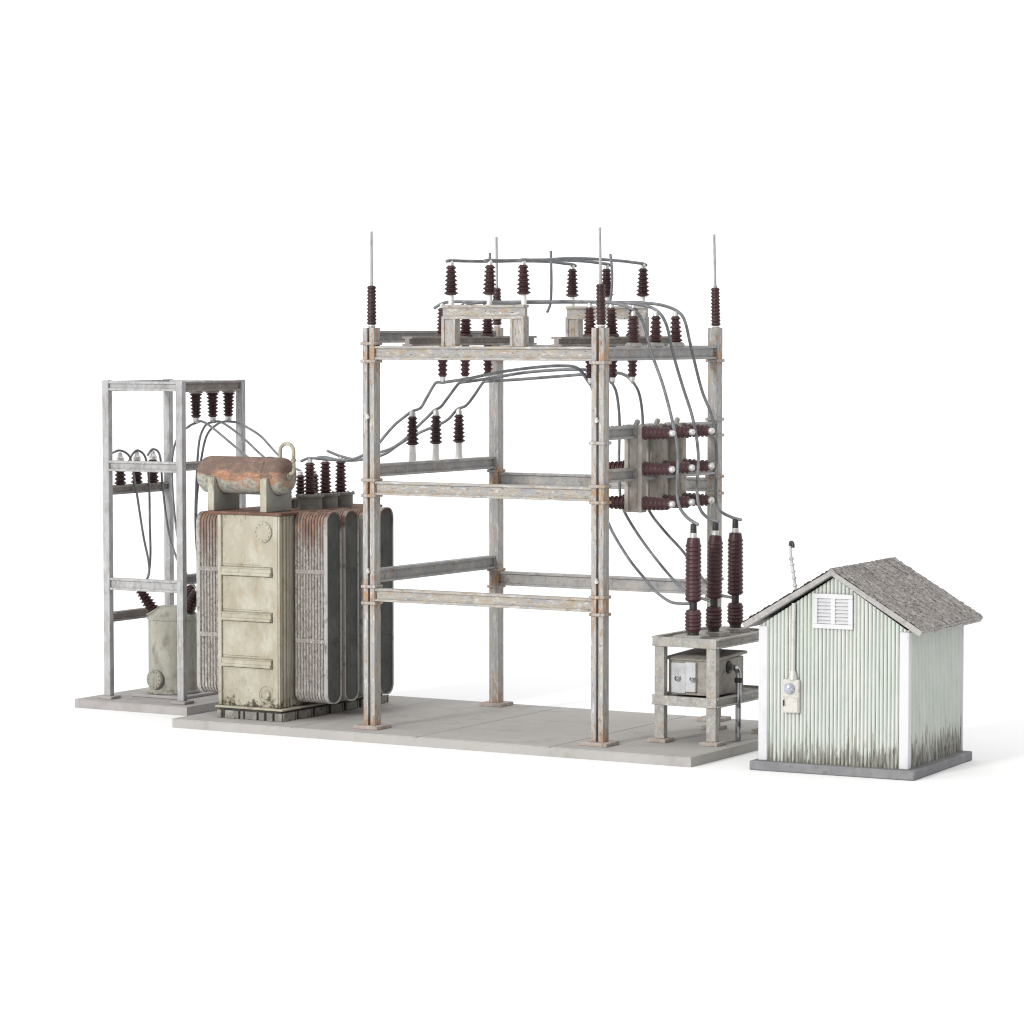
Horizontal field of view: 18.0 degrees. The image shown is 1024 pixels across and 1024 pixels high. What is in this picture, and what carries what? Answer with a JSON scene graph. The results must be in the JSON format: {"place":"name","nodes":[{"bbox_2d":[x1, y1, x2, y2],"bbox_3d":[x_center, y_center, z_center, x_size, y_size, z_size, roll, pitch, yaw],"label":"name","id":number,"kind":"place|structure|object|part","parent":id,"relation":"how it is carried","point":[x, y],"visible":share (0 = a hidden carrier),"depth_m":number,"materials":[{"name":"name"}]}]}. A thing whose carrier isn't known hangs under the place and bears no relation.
{"place":"outdoors","nodes":[
{"label":"outdoors","id":0,"kind":"place"},
{"bbox_2d":[0,491,1023,1023],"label":"ground","id":1,"kind":"structure","parent":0,"point":[156,869],"depth_m":50.39,"materials":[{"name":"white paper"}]},
{"bbox_2d":[75,687,218,715],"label":"base slab","id":2,"kind":"structure","parent":1,"relation":"on","point":[127,701],"depth_m":66.88,"materials":[{"name":"concrete"}]},
{"bbox_2d":[98,379,245,704],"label":"steel tower","id":3,"kind":"structure","parent":2,"relation":"on","point":[169,586],"depth_m":67.17,"materials":[{"name":"metal"}]},
{"bbox_2d":[114,452,125,484],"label":"hooked insulator","id":4,"kind":"object","parent":3,"relation":"attached to","point":[120,478],"visible":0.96,"depth_m":67.58,"materials":[{"name":"brown ceramic"}]},
{"bbox_2d":[112,449,149,578],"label":"cable","id":5,"kind":"object","parent":4,"relation":"hanging from","point":[137,498],"visible":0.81,"depth_m":68.08,"materials":[{"name":"grey rubber"}]},
{"bbox_2d":[131,451,142,483],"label":"hooked insulator","id":6,"kind":"object","parent":3,"relation":"attached to","point":[137,457],"visible":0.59,"depth_m":68.07,"materials":[{"name":"brown ceramic"}]},
{"bbox_2d":[128,449,151,578],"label":"cable","id":7,"kind":"object","parent":6,"relation":"hanging from","point":[149,499],"visible":0.83,"depth_m":68.38,"materials":[{"name":"grey metal"}]},
{"bbox_2d":[147,450,158,482],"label":"hooked insulator","id":8,"kind":"object","parent":3,"relation":"attached to","point":[153,475],"visible":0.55,"depth_m":68.56,"materials":[{"name":"brown ceramic"}]},
{"bbox_2d":[147,448,191,584],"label":"cable","id":9,"kind":"object","parent":8,"relation":"hanging from","point":[163,494],"visible":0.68,"depth_m":68.80,"materials":[{"name":"grey metal"}]},
{"bbox_2d":[189,392,202,422],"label":"hanging insulator","id":10,"kind":"object","parent":3,"relation":"hanging from","point":[196,405],"visible":1,"depth_m":66.63,"materials":[{"name":"brown ceramic"}]},
{"bbox_2d":[171,422,196,530],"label":"cable","id":11,"kind":"object","parent":10,"relation":"hanging from","point":[172,456],"visible":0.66,"depth_m":66.75,"materials":[{"name":"grey rubber"}]},
{"bbox_2d":[197,420,248,456],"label":"cable","id":12,"kind":"object","parent":10,"relation":"hanging from","point":[224,437],"visible":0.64,"depth_m":66.47,"materials":[{"name":"grey metal"}]},
{"bbox_2d":[206,391,219,422],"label":"hanging insulator","id":13,"kind":"object","parent":3,"relation":"hanging from","point":[212,400],"visible":1,"depth_m":67.14,"materials":[{"name":"brown ceramic"}]},
{"bbox_2d":[193,421,212,588],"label":"cable","id":14,"kind":"object","parent":13,"relation":"hanging from","point":[196,481],"visible":0.62,"depth_m":66.80,"materials":[{"name":"grey metal"}]},
{"bbox_2d":[222,391,234,420],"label":"hanging insulator","id":15,"kind":"object","parent":3,"relation":"hanging from","point":[228,397],"visible":1,"depth_m":67.64,"materials":[{"name":"brown ceramic"}]},
{"bbox_2d":[197,420,228,514],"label":"cable","id":16,"kind":"object","parent":15,"relation":"hanging from","point":[207,434],"visible":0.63,"depth_m":66.97,"materials":[{"name":"grey metal"}]},
{"bbox_2d":[229,421,300,470],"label":"cable","id":17,"kind":"object","parent":15,"relation":"hanging from","point":[261,436],"visible":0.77,"depth_m":67.31,"materials":[{"name":"grey metal"}]},
{"bbox_2d":[132,584,217,698],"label":"regulator","id":18,"kind":"object","parent":2,"relation":"on","point":[162,653],"visible":0.77,"depth_m":67.67,"materials":[{"name":"metal"}]},
{"bbox_2d":[172,695,757,766],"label":"base slab","id":19,"kind":"structure","parent":1,"relation":"on","point":[551,731],"depth_m":62.37,"materials":[{"name":"grey concrete"}]},
{"bbox_2d":[196,442,393,721],"bbox_3d":[-4.274,1.267,65.421,3.148,5.475,3.925,2,4,30],"label":"transformer","id":20,"kind":"object","parent":19,"relation":"on","point":[279,580],"visible":0.96,"depth_m":63.94,"materials":[{"name":"paint"}]},
{"bbox_2d":[214,420,264,456],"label":"cable","id":21,"kind":"object","parent":20,"relation":"attached to","point":[242,437],"visible":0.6,"depth_m":66.86,"materials":[{"name":"grey metal"}]},
{"bbox_2d":[353,328,730,746],"bbox_3d":[0.628,0.285,62.943,5.665,7.720,4.970,2,4,30],"label":"steel gantry","id":22,"kind":"object","parent":19,"relation":"on","point":[600,355],"visible":0.89,"depth_m":62.13,"materials":[{"name":"silver metal"}]},
{"bbox_2d":[367,231,376,327],"bbox_3d":[-2.690,-4.451,62.034,0.190,1.840,0.190,2,4,30],"label":"lightning rod","id":23,"kind":"object","parent":22,"relation":"on","point":[371,305],"visible":1,"depth_m":62.00,"materials":[{"name":"brown ceramic"}]},
{"bbox_2d":[406,410,418,461],"bbox_3d":[-1.943,-1.483,63.263,0.256,1.010,0.256,2,4,30],"label":"tube insulator","id":24,"kind":"object","parent":22,"relation":"on","point":[412,434],"visible":1,"depth_m":63.19,"materials":[{"name":"brown ceramic"}]},
{"bbox_2d":[430,409,441,460],"bbox_3d":[-1.501,-1.521,63.942,0.256,1.010,0.256,1,4,12],"label":"tube insulator","id":25,"kind":"object","parent":22,"relation":"on","point":[435,437],"visible":1,"depth_m":63.87,"materials":[{"name":"brown ceramic"}]},
{"bbox_2d":[453,408,464,458],"bbox_3d":[-1.060,-1.563,64.666,0.256,1.010,0.256,1,4,17],"label":"tube insulator","id":26,"kind":"object","parent":22,"relation":"on","point":[458,436],"visible":1,"depth_m":64.59,"materials":[{"name":"brown ceramic"}]},
{"bbox_2d":[402,336,536,345],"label":"cross beam","id":27,"kind":"structure","parent":22,"relation":"on","point":[464,340],"depth_m":63.33,"materials":[{"name":"grey metal"}]},
{"bbox_2d":[435,303,447,381],"bbox_3d":[-1.343,-3.272,62.681,0.290,1.535,0.290,2,4,30],"label":"through bushing","id":28,"kind":"object","parent":27,"relation":"attached to","point":[442,369],"visible":0.48,"depth_m":62.63,"materials":[{"name":"brown ceramic"}]},
{"bbox_2d":[300,381,441,461],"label":"cable","id":29,"kind":"object","parent":28,"relation":"attached to","point":[389,429],"visible":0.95,"depth_m":63.50,"materials":[{"name":"grey metal"}]},
{"bbox_2d":[442,364,588,384],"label":"cable","id":30,"kind":"object","parent":28,"relation":"attached to","point":[520,369],"visible":1,"depth_m":61.82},
{"bbox_2d":[460,304,472,381],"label":"through bushing","id":31,"kind":"object","parent":27,"relation":"attached to","point":[465,327],"visible":0.6,"depth_m":63.35,"materials":[{"name":"brown ceramic"}]},
{"bbox_2d":[317,381,464,461],"bbox_3d":[-2.403,-1.804,64.458,3.548,1.657,0.123,2,4,31],"label":"cable","id":32,"kind":"object","parent":31,"relation":"attached to","point":[425,418],"visible":0.73,"depth_m":64.08,"materials":[{"name":"grey metal"}]},
{"bbox_2d":[465,368,610,383],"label":"cable","id":33,"kind":"object","parent":31,"relation":"attached to","point":[521,373],"visible":0.69,"depth_m":62.75,"materials":[{"name":"grey metal"}]},
{"bbox_2d":[481,304,494,380],"bbox_3d":[-0.479,-3.356,64.155,0.290,1.535,0.290,-3,4,-35],"label":"through bushing","id":34,"kind":"object","parent":27,"relation":"attached to","point":[487,331],"visible":0.53,"depth_m":64.08,"materials":[{"name":"brown ceramic"}]},
{"bbox_2d":[326,381,486,458],"bbox_3d":[-2.089,-1.843,65.127,3.685,1.656,0.208,2,4,26],"label":"cable","id":35,"kind":"object","parent":34,"relation":"attached to","point":[429,428],"visible":0.72,"depth_m":64.83,"materials":[{"name":"grey metal"}]},
{"bbox_2d":[487,371,629,382],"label":"cable","id":36,"kind":"object","parent":34,"relation":"attached to","point":[547,377],"visible":0.77,"depth_m":63.54,"materials":[{"name":"grey metal"}]},
{"bbox_2d":[441,305,528,345],"bbox_3d":[-0.511,-3.500,60.800,1.800,0.775,0.200,2,4,30],"label":"insulator stand","id":37,"kind":"object","parent":22,"relation":"on","point":[453,315],"visible":1,"depth_m":60.70,"materials":[{"name":"metal"}]},
{"bbox_2d":[444,261,457,304],"bbox_3d":[-1.150,-4.326,61.127,0.270,0.840,0.270,2,4,30],"label":"post insulator","id":38,"kind":"object","parent":37,"relation":"on","point":[451,285],"visible":1,"depth_m":61.05,"materials":[{"name":"brown ceramic"}]},
{"bbox_2d":[445,259,576,266],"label":"cable","id":39,"kind":"object","parent":38,"relation":"attached to","point":[482,261],"visible":0.71,"depth_m":62.34,"materials":[{"name":"grey metal"}]},
{"bbox_2d":[483,260,496,304],"bbox_3d":[-0.417,-4.302,60.702,0.270,0.840,0.270,0,4,-13],"label":"post insulator","id":40,"kind":"object","parent":37,"relation":"on","point":[489,288],"visible":1,"depth_m":60.63,"materials":[{"name":"brown ceramic"}]},
{"bbox_2d":[517,261,530,304],"bbox_3d":[0.215,-4.280,60.325,0.270,0.840,0.270,-1,3,-5],"label":"post insulator","id":41,"kind":"object","parent":37,"relation":"on","point":[523,288],"visible":1,"depth_m":60.25,"materials":[{"name":"brown ceramic"}]},
{"bbox_2d":[518,257,646,266],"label":"cable","id":42,"kind":"object","parent":41,"relation":"attached to","point":[577,258],"visible":0.98,"depth_m":61.95,"materials":[{"name":"grey metal"}]},
{"bbox_2d":[493,237,501,327],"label":"lightning rod","id":43,"kind":"object","parent":22,"relation":"on","point":[497,323],"visible":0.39,"depth_m":65.76,"materials":[{"name":"brown ceramic"}]},
{"bbox_2d":[596,227,605,327],"bbox_3d":[1.628,-4.307,59.513,0.190,1.840,0.190,1,3,30],"label":"lightning rod","id":44,"kind":"object","parent":22,"relation":"on","point":[600,307],"visible":1,"depth_m":59.47,"materials":[{"name":"brown ceramic"}]},
{"bbox_2d":[565,306,648,336],"bbox_3d":[1.896,-3.714,64.553,1.800,0.775,0.200,2,4,30],"label":"insulator stand","id":45,"kind":"object","parent":22,"relation":"on","point":[574,318],"visible":0.49,"depth_m":64.76,"materials":[{"name":"metal"}]},
{"bbox_2d":[566,265,578,305],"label":"post insulator","id":46,"kind":"object","parent":45,"relation":"on","point":[572,290],"visible":1,"depth_m":64.84,"materials":[{"name":"brown ceramic"}]},
{"bbox_2d":[602,265,613,305],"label":"post insulator","id":47,"kind":"object","parent":45,"relation":"on","point":[606,274],"visible":0.62,"depth_m":64.43,"materials":[{"name":"brown ceramic"}]},
{"bbox_2d":[484,258,609,266],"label":"cable","id":48,"kind":"object","parent":47,"relation":"attached to","point":[516,260],"visible":0.75,"depth_m":62.90,"materials":[{"name":"grey metal"}]},
{"bbox_2d":[636,264,648,300],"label":"post insulator","id":49,"kind":"object","parent":45,"relation":"on","point":[642,286],"visible":1,"depth_m":64.03,"materials":[{"name":"brown ceramic"}]},
{"bbox_2d":[551,336,668,346],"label":"cross beam","id":50,"kind":"structure","parent":22,"relation":"on","point":[584,341],"depth_m":60.80,"materials":[{"name":"grey metal"}]},
{"bbox_2d":[582,303,595,383],"bbox_3d":[1.473,-3.178,61.035,0.290,1.535,0.290,0,2,21],"label":"through bushing","id":51,"kind":"object","parent":50,"relation":"hanging from","point":[589,320],"visible":0.6,"depth_m":60.96,"materials":[{"name":"brown ceramic"}]},
{"bbox_2d":[589,384,688,604],"bbox_3d":[2.382,-0.352,60.660,2.167,4.127,0.064,2,4,30],"label":"cable","id":52,"kind":"object","parent":51,"relation":"hanging from","point":[642,575],"visible":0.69,"depth_m":60.70,"materials":[{"name":"grey rubber"}]},
{"bbox_2d":[606,304,618,382],"bbox_3d":[1.908,-3.220,61.781,0.290,1.535,0.290,0,4,14],"label":"through bushing","id":53,"kind":"object","parent":50,"relation":"hanging from","point":[611,320],"visible":0.73,"depth_m":61.69,"materials":[{"name":"brown ceramic"}]},
{"bbox_2d":[626,305,639,382],"bbox_3d":[2.332,-3.262,62.510,0.290,1.535,0.290,1,3,10],"label":"through bushing","id":54,"kind":"object","parent":50,"relation":"hanging from","point":[632,369],"visible":0.38,"depth_m":62.46,"materials":[{"name":"brown ceramic"}]},
{"bbox_2d":[625,311,641,346],"bbox_3d":[2.272,-3.425,60.531,0.340,0.660,0.340,2,4,30],"label":"post insulator","id":55,"kind":"object","parent":22,"relation":"on","point":[633,340],"visible":1,"depth_m":60.45,"materials":[{"name":"brown ceramic"}]},
{"bbox_2d":[433,300,698,525],"bbox_3d":[0.987,-1.919,61.422,5.777,4.206,0.111,2,4,30],"label":"cable","id":56,"kind":"object","parent":55,"relation":"attached to","point":[686,516],"visible":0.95,"depth_m":60.40,"materials":[{"name":"grey metal"}]},
{"bbox_2d":[609,419,675,512],"bbox_3d":[2.311,-0.868,60.655,1.670,1.742,0.270,2,4,30],"label":"disconnect switch","id":57,"kind":"object","parent":22,"relation":"attached to","point":[634,498],"visible":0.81,"depth_m":60.53,"materials":[{"name":"beige metal"}]},
{"bbox_2d":[647,311,663,345],"bbox_3d":[2.721,-3.466,61.255,0.340,0.660,0.340,2,3,22],"label":"post insulator","id":58,"kind":"object","parent":22,"relation":"on","point":[655,336],"visible":0.98,"depth_m":61.18,"materials":[{"name":"brown ceramic"}]},
{"bbox_2d":[461,301,718,522],"bbox_3d":[1.448,-1.961,62.113,5.668,4.196,0.091,2,4,30],"label":"cable","id":59,"kind":"object","parent":58,"relation":"attached to","point":[687,402],"visible":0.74,"depth_m":61.02,"materials":[{"name":"grey metal"}]},
{"bbox_2d":[546,251,552,312],"bbox_3d":[0.722,-4.435,62.420,0.150,1.201,0.102,2,4,30],"label":"jumper wire","id":60,"kind":"object","parent":59,"relation":"attached to","point":[551,286],"visible":0.91,"depth_m":62.38,"materials":[{"name":"grey metal"}]},
{"bbox_2d":[622,418,694,509],"bbox_3d":[2.720,-0.908,61.353,1.670,1.742,0.270,2,4,30],"label":"disconnect switch","id":61,"kind":"object","parent":22,"relation":"attached to","point":[656,450],"visible":0.37,"depth_m":61.21,"materials":[{"name":"silver metal"}]},
{"bbox_2d":[668,311,684,345],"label":"post insulator","id":62,"kind":"object","parent":22,"relation":"on","point":[675,331],"visible":0.97,"depth_m":61.90,"materials":[{"name":"brown ceramic"}]},
{"bbox_2d":[483,301,741,520],"bbox_3d":[1.879,-1.997,62.841,5.698,4.206,0.126,2,4,30],"label":"cable","id":63,"kind":"object","parent":62,"relation":"attached to","point":[705,401],"visible":0.81,"depth_m":61.76,"materials":[{"name":"grey metal"}]},
{"bbox_2d":[606,254,612,310],"bbox_3d":[1.898,-4.439,62.715,0.080,1.114,0.181,-3,4,-41],"label":"jumper wire","id":64,"kind":"object","parent":63,"relation":"attached to","point":[611,267],"visible":0.73,"depth_m":62.65,"materials":[{"name":"grey metal"}]},
{"bbox_2d":[643,417,714,507],"bbox_3d":[3.129,-0.948,62.051,1.670,1.742,0.270,2,4,30],"label":"disconnect switch","id":65,"kind":"object","parent":22,"relation":"attached to","point":[705,465],"visible":0.37,"depth_m":61.88,"materials":[{"name":"silver metal"}]},
{"bbox_2d":[711,234,720,327],"bbox_3d":[3.970,-4.503,63.304,0.190,1.840,0.190,0,3,30],"label":"lightning rod","id":66,"kind":"object","parent":22,"relation":"on","point":[715,309],"visible":1,"depth_m":63.26,"materials":[{"name":"brown ceramic"}]},
{"bbox_2d":[647,626,758,746],"bbox_3d":[3.804,3.245,61.135,1.460,2.015,2.590,2,4,30],"label":"equipment table","id":67,"kind":"object","parent":19,"relation":"on","point":[712,701],"visible":0.73,"depth_m":60.30,"materials":[{"name":"beige paint"}]},
{"bbox_2d":[685,523,701,634],"bbox_3d":[3.370,1.250,60.179,0.316,2.075,0.316,2,4,30],"label":"tall bushing","id":68,"kind":"object","parent":67,"relation":"on","point":[693,586],"visible":1,"depth_m":60.07,"materials":[{"name":"brown ceramic"}]},
{"bbox_2d":[668,648,746,740],"bbox_3d":[3.727,3.446,60.802,1.295,1.630,1.421,2,4,30],"label":"control cabinet","id":69,"kind":"object","parent":67,"relation":"on","point":[687,672],"visible":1,"depth_m":60.47,"materials":[{"name":"metal"}]},
{"bbox_3d":[3.093,3.097,60.425,0.300,0.570,0.095,2,4,30],"label":"door","id":70,"kind":"part","parent":69,"relation":"part of","materials":[{"name":"silver metal"}]},
{"bbox_3d":[3.322,3.078,60.270,0.232,0.565,0.130,2,4,30],"label":"door","id":71,"kind":"part","parent":69,"relation":"part of","materials":[{"name":"silver metal"}]},
{"bbox_2d":[705,522,722,631],"bbox_3d":[3.810,1.208,60.902,0.316,2.075,0.316,3,4,36],"label":"tall bushing","id":72,"kind":"object","parent":67,"relation":"on","point":[714,591],"visible":1,"depth_m":60.80,"materials":[{"name":"brown ceramic"}]},
{"bbox_2d":[611,382,709,601],"bbox_3d":[2.817,-0.392,61.395,2.170,4.140,0.073,2,4,30],"label":"cable","id":73,"kind":"object","parent":72,"relation":"attached to","point":[632,525],"visible":0.77,"depth_m":61.71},
{"bbox_2d":[727,519,743,627],"bbox_3d":[4.255,1.163,61.694,0.316,2.075,0.316,0,3,-1],"label":"tall bushing","id":74,"kind":"object","parent":67,"relation":"on","point":[735,610],"visible":0.99,"depth_m":61.59,"materials":[{"name":"brown ceramic"}]},
{"bbox_2d":[632,382,731,598],"bbox_3d":[3.257,-0.435,62.146,2.168,4.142,0.079,2,4,29],"label":"cable","id":75,"kind":"object","parent":74,"relation":"attached to","point":[649,511],"visible":0.5,"depth_m":62.41,"materials":[{"name":"grey rubber"}]},
{"bbox_2d":[742,541,982,780],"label":"corrugated shed","id":76,"kind":"structure","parent":1,"relation":"on","point":[864,678],"depth_m":57.40,"materials":[{"name":"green metal"}]},
{"bbox_2d":[0,0,1023,524],"label":"sky","id":77,"kind":"structure","parent":0,"point":[190,189],"materials":[{"name":"white"}]}
]}

